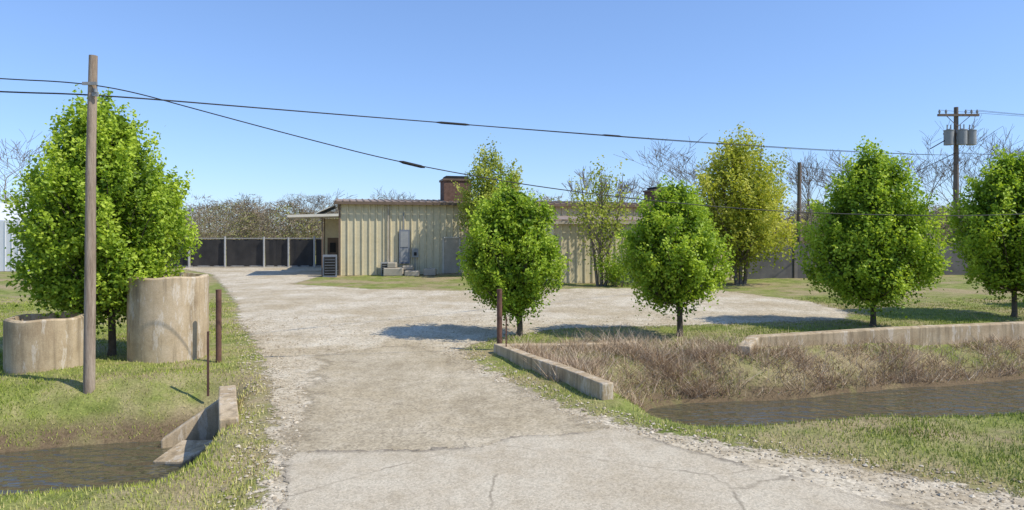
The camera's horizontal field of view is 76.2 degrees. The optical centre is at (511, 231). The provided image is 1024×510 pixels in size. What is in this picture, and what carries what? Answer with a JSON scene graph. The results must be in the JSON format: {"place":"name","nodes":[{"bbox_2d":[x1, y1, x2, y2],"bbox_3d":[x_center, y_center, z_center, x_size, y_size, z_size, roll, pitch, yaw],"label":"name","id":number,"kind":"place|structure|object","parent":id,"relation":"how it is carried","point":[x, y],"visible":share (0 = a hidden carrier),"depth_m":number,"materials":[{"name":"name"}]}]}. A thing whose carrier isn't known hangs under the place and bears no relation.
{"place":"outdoors","nodes":[
{"label":"outdoors","id":0,"kind":"place"},
{"bbox_2d":[280,344,608,499],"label":"old asphalt driveway","id":1,"kind":"structure","parent":0,"point":[394,398],"depth_m":9.19,"materials":[{"name":"grey asphalt"}]},
{"bbox_2d":[0,232,1023,509],"bbox_3d":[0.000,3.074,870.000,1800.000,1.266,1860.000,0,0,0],"label":"ground","id":2,"kind":"structure","parent":0,"point":[180,410],"depth_m":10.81,"materials":[{"name":"green plant"}]},
{"bbox_2d":[0,203,31,270],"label":"white metal shed","id":3,"kind":"structure","parent":2,"relation":"on","point":[5,237],"depth_m":41.00,"materials":[{"name":"white metal"}]},
{"bbox_2d":[0,129,56,199],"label":"bare tree","id":4,"kind":"object","parent":2,"relation":"on","point":[22,160],"visible":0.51,"depth_m":47.02,"materials":[{"name":"grey plant"}]},
{"bbox_2d":[3,312,83,373],"bbox_3d":[-8.619,2.069,12.100,1.285,1.022,1.280,0,0,0],"label":"concrete pipe planter","id":5,"kind":"object","parent":2,"relation":"on","point":[32,343],"visible":0.88,"depth_m":11.59,"materials":[{"name":"beige concrete"}]},
{"bbox_2d":[82,55,98,393],"bbox_3d":[-6.874,-0.040,10.690,0.288,5.682,0.196,0,0,0],"label":"utility pole","id":6,"kind":"object","parent":2,"relation":"on","point":[89,354],"visible":0.94,"depth_m":10.64,"materials":[{"name":"brown wood"}]},
{"bbox_2d":[0,78,1020,215],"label":"overhead wire","id":7,"kind":"object","parent":6,"relation":"attached to","point":[479,176],"visible":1,"depth_m":12.21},
{"bbox_2d":[399,121,621,167],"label":"cable splices","id":8,"kind":"object","parent":7,"relation":"attached to","point":[421,166],"visible":1,"depth_m":15.19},
{"bbox_2d":[0,84,202,355],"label":"pear tree","id":9,"kind":"object","parent":2,"relation":"on","point":[139,201],"visible":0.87,"depth_m":12.47,"materials":[{"name":"green plant"}]},
{"bbox_2d":[127,273,208,362],"bbox_3d":[-6.881,1.724,13.100,1.461,1.712,1.460,0,0,0],"label":"concrete pipe","id":10,"kind":"object","parent":2,"relation":"on","point":[167,318],"visible":0.86,"depth_m":12.49,"materials":[{"name":"beige concrete"}]},
{"bbox_2d":[153,400,217,466],"bbox_3d":[-4.172,3.116,9.149,1.235,1.168,2.696,0,0,-44],"label":"culvert wingwall","id":11,"kind":"object","parent":2,"relation":"on","point":[188,441],"visible":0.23,"depth_m":9.83,"materials":[{"name":"concrete"}]},
{"bbox_2d":[207,331,208,395],"bbox_3d":[-4.982,2.170,10.717,0.035,1.060,0.035,0,0,0],"label":"fence stake","id":12,"kind":"object","parent":2,"relation":"on","point":[207,363],"visible":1,"depth_m":10.70,"materials":[{"name":"metal"}]},
{"bbox_2d":[215,289,221,362],"bbox_3d":[-5.660,1.859,12.600,0.110,1.481,0.107,0,0,0],"label":"steel bollard post","id":13,"kind":"object","parent":2,"relation":"on","point":[218,325],"visible":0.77,"depth_m":12.56,"materials":[{"name":"brown metal"}]},
{"bbox_2d":[218,385,238,432],"bbox_3d":[-4.034,3.040,9.273,0.248,1.320,1.810,0,0,-24],"label":"culvert headwall","id":14,"kind":"object","parent":2,"relation":"on","point":[228,414],"visible":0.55,"depth_m":8.98,"materials":[{"name":"concrete"}]},
{"bbox_2d":[165,236,321,266],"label":"screened chain link fence","id":15,"kind":"object","parent":2,"relation":"on","point":[231,252],"visible":0.45,"depth_m":45.40,"materials":[{"name":"black fabric"}]},
{"bbox_2d":[273,192,357,232],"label":"bare tree","id":16,"kind":"object","parent":2,"relation":"on","point":[314,205],"visible":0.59,"depth_m":74.68,"materials":[{"name":"grey plant"}]},
{"bbox_2d":[381,262,387,275],"bbox_3d":[-7.119,2.125,37.201,0.700,0.750,0.590,0,0,-14],"label":"heat pump","id":17,"kind":"object","parent":2,"relation":"on","point":[383,265],"visible":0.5,"depth_m":36.89,"materials":[{"name":"grey metal"}]},
{"bbox_2d":[374,188,414,199],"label":"bare tree","id":18,"kind":"object","parent":2,"relation":"on","point":[398,195],"visible":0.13,"depth_m":77.88,"materials":[{"name":"grey plant"}]},
{"bbox_2d":[383,262,436,275],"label":"concrete blocks","id":19,"kind":"object","parent":2,"relation":"on","point":[391,269],"depth_m":36.60,"materials":[{"name":"grey concrete"}]},
{"bbox_2d":[0,187,971,240],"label":"background brush","id":20,"kind":"object","parent":2,"relation":"on","point":[803,205],"visible":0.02,"depth_m":104.19,"materials":[{"name":"brown plant"}]},
{"bbox_2d":[451,133,527,241],"bbox_3d":[-1.206,-1.482,36.801,4.202,8.086,4.717,0,0,-43],"label":"leafy tree","id":21,"kind":"object","parent":2,"relation":"on","point":[485,188],"visible":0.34,"depth_m":36.14,"materials":[{"name":"green plant"}]},
{"bbox_2d":[497,289,501,343],"bbox_3d":[-0.260,1.899,13.600,0.117,1.401,0.114,0,0,0],"label":"steel bollard post","id":22,"kind":"object","parent":2,"relation":"on","point":[499,316],"visible":0.78,"depth_m":13.55,"materials":[{"name":"brown metal"}]},
{"bbox_2d":[505,317,506,346],"bbox_3d":[-0.115,2.200,13.006,0.030,1.000,0.012,0,0,0],"label":"fence stake","id":23,"kind":"object","parent":2,"relation":"on","point":[505,331],"visible":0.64,"depth_m":13.00,"materials":[{"name":"metal"}]},
{"bbox_2d":[456,169,571,335],"bbox_3d":[0.014,0.532,15.709,2.712,4.049,2.802,0,0,0],"label":"pear tree","id":24,"kind":"object","parent":2,"relation":"on","point":[513,255],"visible":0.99,"depth_m":15.02,"materials":[{"name":"green plant"}]},
{"bbox_2d":[323,204,743,282],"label":"walls","id":25,"kind":"structure","parent":2,"relation":"on","point":[364,239],"depth_m":37.53,"materials":[{"name":"beige metal"}]},
{"bbox_2d":[327,238,337,269],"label":"porch door","id":26,"kind":"structure","parent":25,"relation":"attached to","point":[332,246],"depth_m":40.72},
{"bbox_2d":[399,212,409,263],"bbox_3d":[-6.223,0.375,37.742,0.600,2.950,0.145,0,0,-14],"label":"electrical panel","id":27,"kind":"object","parent":25,"relation":"attached to","point":[404,246],"visible":1,"depth_m":37.67,"materials":[{"name":"grey metal"}]},
{"bbox_2d":[412,249,417,256],"bbox_3d":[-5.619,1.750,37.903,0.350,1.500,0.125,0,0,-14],"label":"meter box","id":28,"kind":"object","parent":25,"relation":"attached to","point":[414,252],"visible":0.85,"depth_m":37.85,"materials":[{"name":"grey metal"}]},
{"bbox_2d":[442,237,459,273],"bbox_3d":[-3.564,1.410,38.442,1.060,2.180,0.074,0,0,-14],"label":"door","id":29,"kind":"structure","parent":25,"relation":"attached to","point":[450,247],"depth_m":38.43,"materials":[{"name":"metal"}]},
{"bbox_2d":[439,176,471,201],"bbox_3d":[-3.506,-2.525,40.686,1.840,1.750,1.840,0,0,-14],"label":"chimney","id":30,"kind":"object","parent":25,"relation":"on","point":[448,189],"visible":0.64,"depth_m":39.84,"materials":[{"name":"brick"}]},
{"bbox_2d":[334,201,653,275],"bbox_3d":[1.062,0.410,35.257,20.770,4.180,8.850,0,0,-14],"label":"gutter and trim","id":31,"kind":"object","parent":25,"relation":"attached to","point":[423,203],"visible":0.6,"depth_m":37.16,"materials":[{"name":"metal"}]},
{"bbox_2d":[335,198,653,220],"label":"roof","id":32,"kind":"structure","parent":25,"relation":"on","point":[563,218],"depth_m":38.65,"materials":[{"name":"metal"}]},
{"bbox_2d":[643,187,663,211],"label":"chimney","id":33,"kind":"object","parent":25,"relation":"on","point":[648,193],"visible":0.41,"depth_m":43.47,"materials":[{"name":"brick"}]},
{"bbox_2d":[494,341,633,399],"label":"culvert wall","id":34,"kind":"structure","parent":2,"relation":"on","point":[591,385],"depth_m":11.08,"materials":[{"name":"concrete"}]},
{"bbox_2d":[168,193,1019,254],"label":"distant woods","id":35,"kind":"object","parent":2,"relation":"on","point":[261,227],"visible":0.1,"depth_m":71.63,"materials":[{"name":"brown plant"}]},
{"bbox_2d":[557,155,637,285],"bbox_3d":[3.933,-0.424,30.174,3.670,6.025,3.742,0,0,-26],"label":"leafy tree","id":36,"kind":"object","parent":2,"relation":"on","point":[601,245],"visible":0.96,"depth_m":29.85,"materials":[{"name":"green plant"}]},
{"bbox_2d":[561,166,644,202],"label":"bare tree","id":37,"kind":"object","parent":2,"relation":"on","point":[587,182],"visible":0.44,"depth_m":47.56,"materials":[{"name":"grey plant"}]},
{"bbox_2d":[589,241,634,286],"bbox_3d":[4.644,1.471,29.804,2.267,2.071,1.769,0,0,0],"label":"shrub","id":38,"kind":"object","parent":2,"relation":"on","point":[615,276],"visible":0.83,"depth_m":29.60,"materials":[{"name":"green plant"}]},
{"bbox_2d":[609,175,736,336],"bbox_3d":[3.847,0.590,15.532,2.908,3.956,2.951,0,0,0],"label":"pear tree","id":39,"kind":"object","parent":2,"relation":"on","point":[673,270],"visible":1,"depth_m":15.08,"materials":[{"name":"green plant"}]},
{"bbox_2d":[613,134,769,200],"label":"bare tree","id":40,"kind":"object","parent":2,"relation":"on","point":[679,171],"visible":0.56,"depth_m":52.92,"materials":[{"name":"grey plant"}]},
{"bbox_2d":[689,122,806,284],"bbox_3d":[10.612,-1.338,30.460,5.559,7.827,5.947,0,0,0],"label":"leafy tree","id":41,"kind":"object","parent":2,"relation":"on","point":[746,226],"visible":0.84,"depth_m":29.76,"materials":[{"name":"green plant"}]},
{"bbox_2d":[702,128,793,241],"bbox_3d":[13.112,-1.597,36.549,5.155,8.377,5.048,0,0,0],"label":"leafy tree","id":42,"kind":"object","parent":2,"relation":"on","point":[756,142],"visible":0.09,"depth_m":35.84,"materials":[{"name":"green plant"}]},
{"bbox_2d":[501,316,1023,409],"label":"dry weeds","id":43,"kind":"object","parent":2,"relation":"on","point":[649,355],"visible":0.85,"depth_m":13.34,"materials":[{"name":"brown plant"}]},
{"bbox_2d":[797,162,801,241],"bbox_3d":[15.805,-0.554,36.000,0.258,6.511,0.258,0,0,45],"label":"utility pole","id":44,"kind":"object","parent":2,"relation":"on","point":[799,194],"visible":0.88,"depth_m":35.91,"materials":[{"name":"brown wood"}]},
{"bbox_2d":[770,149,855,236],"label":"bare tree","id":45,"kind":"object","parent":2,"relation":"on","point":[806,180],"visible":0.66,"depth_m":61.41,"materials":[{"name":"grey plant"}]},
{"bbox_2d":[744,243,934,278],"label":"posts","id":46,"kind":"object","parent":2,"relation":"on","point":[795,269],"visible":0.08,"depth_m":34.80,"materials":[{"name":"brown wood"}]},
{"bbox_2d":[748,243,967,278],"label":"panels","id":47,"kind":"object","parent":46,"relation":"attached to","point":[768,271],"visible":0.1,"depth_m":34.77,"materials":[{"name":"grey metal"}]},
{"bbox_2d":[775,149,946,195],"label":"bare tree","id":48,"kind":"object","parent":2,"relation":"on","point":[838,157],"visible":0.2,"depth_m":52.58,"materials":[{"name":"grey plant"}]},
{"bbox_2d":[792,134,955,326],"bbox_3d":[9.447,-0.010,17.139,3.810,5.111,3.517,0,0,0],"label":"pear tree","id":49,"kind":"object","parent":2,"relation":"on","point":[890,252],"visible":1,"depth_m":16.53,"materials":[{"name":"green plant"}]},
{"bbox_2d":[738,321,1023,355],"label":"retaining wall","id":50,"kind":"structure","parent":2,"relation":"on","point":[933,334],"depth_m":14.84,"materials":[{"name":"concrete"}]},
{"bbox_2d":[914,107,979,236],"bbox_3d":[26.221,-2.405,39.433,4.533,10.410,0.960,0,0,-14],"label":"utility pole","id":51,"kind":"object","parent":2,"relation":"on","point":[956,137],"visible":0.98,"depth_m":39.74,"materials":[{"name":"brown wood"}]},
{"bbox_2d":[0,91,956,155],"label":"overhead wire","id":52,"kind":"object","parent":51,"relation":"attached to","point":[371,116],"visible":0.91,"depth_m":13.23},
{"bbox_2d":[484,126,921,154],"bbox_3d":[12.384,-3.563,27.176,39.060,2.187,0.016,0,0,-41],"label":"overhead wire","id":53,"kind":"object","parent":51,"relation":"attached to","point":[696,142],"visible":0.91,"depth_m":21.74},
{"bbox_2d":[802,164,955,170],"bbox_3d":[21.459,-3.767,37.998,11.910,0.690,0.129,0,0,-19],"label":"service wire","id":54,"kind":"object","parent":51,"relation":"attached to","point":[901,170],"visible":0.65,"depth_m":38.68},
{"bbox_2d":[890,114,1023,241],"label":"bare tree","id":55,"kind":"object","parent":2,"relation":"on","point":[950,164],"visible":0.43,"depth_m":52.34,"materials":[{"name":"grey plant"}]},
{"bbox_2d":[912,135,1022,217],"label":"bare tree","id":56,"kind":"object","parent":2,"relation":"on","point":[951,172],"visible":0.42,"depth_m":58.33,"materials":[{"name":"grey plant"}]},
{"bbox_2d":[942,144,1023,316],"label":"pear tree","id":57,"kind":"object","parent":2,"relation":"on","point":[991,246],"visible":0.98,"depth_m":18.62,"materials":[{"name":"green plant"}]},
{"bbox_2d":[0,379,1023,495],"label":"ditch water","id":58,"kind":"structure","parent":0,"point":[84,466],"depth_m":11.44,"materials":[{"name":"brown liquid"}]},
{"bbox_2d":[0,0,1023,231],"label":"sky","id":59,"kind":"structure","parent":0,"point":[812,75],"materials":[{"name":"blue"}]},
{"bbox_2d":[276,428,916,509],"bbox_3d":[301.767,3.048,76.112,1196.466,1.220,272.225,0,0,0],"label":"road","id":60,"kind":"structure","parent":0,"point":[611,469],"depth_m":6.51,"materials":[{"name":"concrete"}]},
{"bbox_2d":[183,265,1023,509],"bbox_3d":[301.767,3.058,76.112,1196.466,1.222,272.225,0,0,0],"label":"gravel yard","id":61,"kind":"structure","parent":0,"point":[261,294],"depth_m":17.51,"materials":[{"name":"grey gravel"}]},
{"bbox_2d":[287,205,338,275],"bbox_3d":[-11.701,0.500,38.895,2.730,4.000,5.400,0,0,-14],"label":"canopy","id":62,"kind":"object","parent":61,"relation":"on","point":[321,214],"visible":0.86,"depth_m":36.78,"materials":[{"name":"white metal"}]},
{"bbox_2d":[323,255,336,276],"bbox_3d":[-10.090,1.900,36.201,0.750,1.200,0.710,0,0,-14],"label":"air conditioner","id":63,"kind":"object","parent":61,"relation":"on","point":[329,265],"visible":1,"depth_m":35.89,"materials":[{"name":"grey metal"}]}
]}

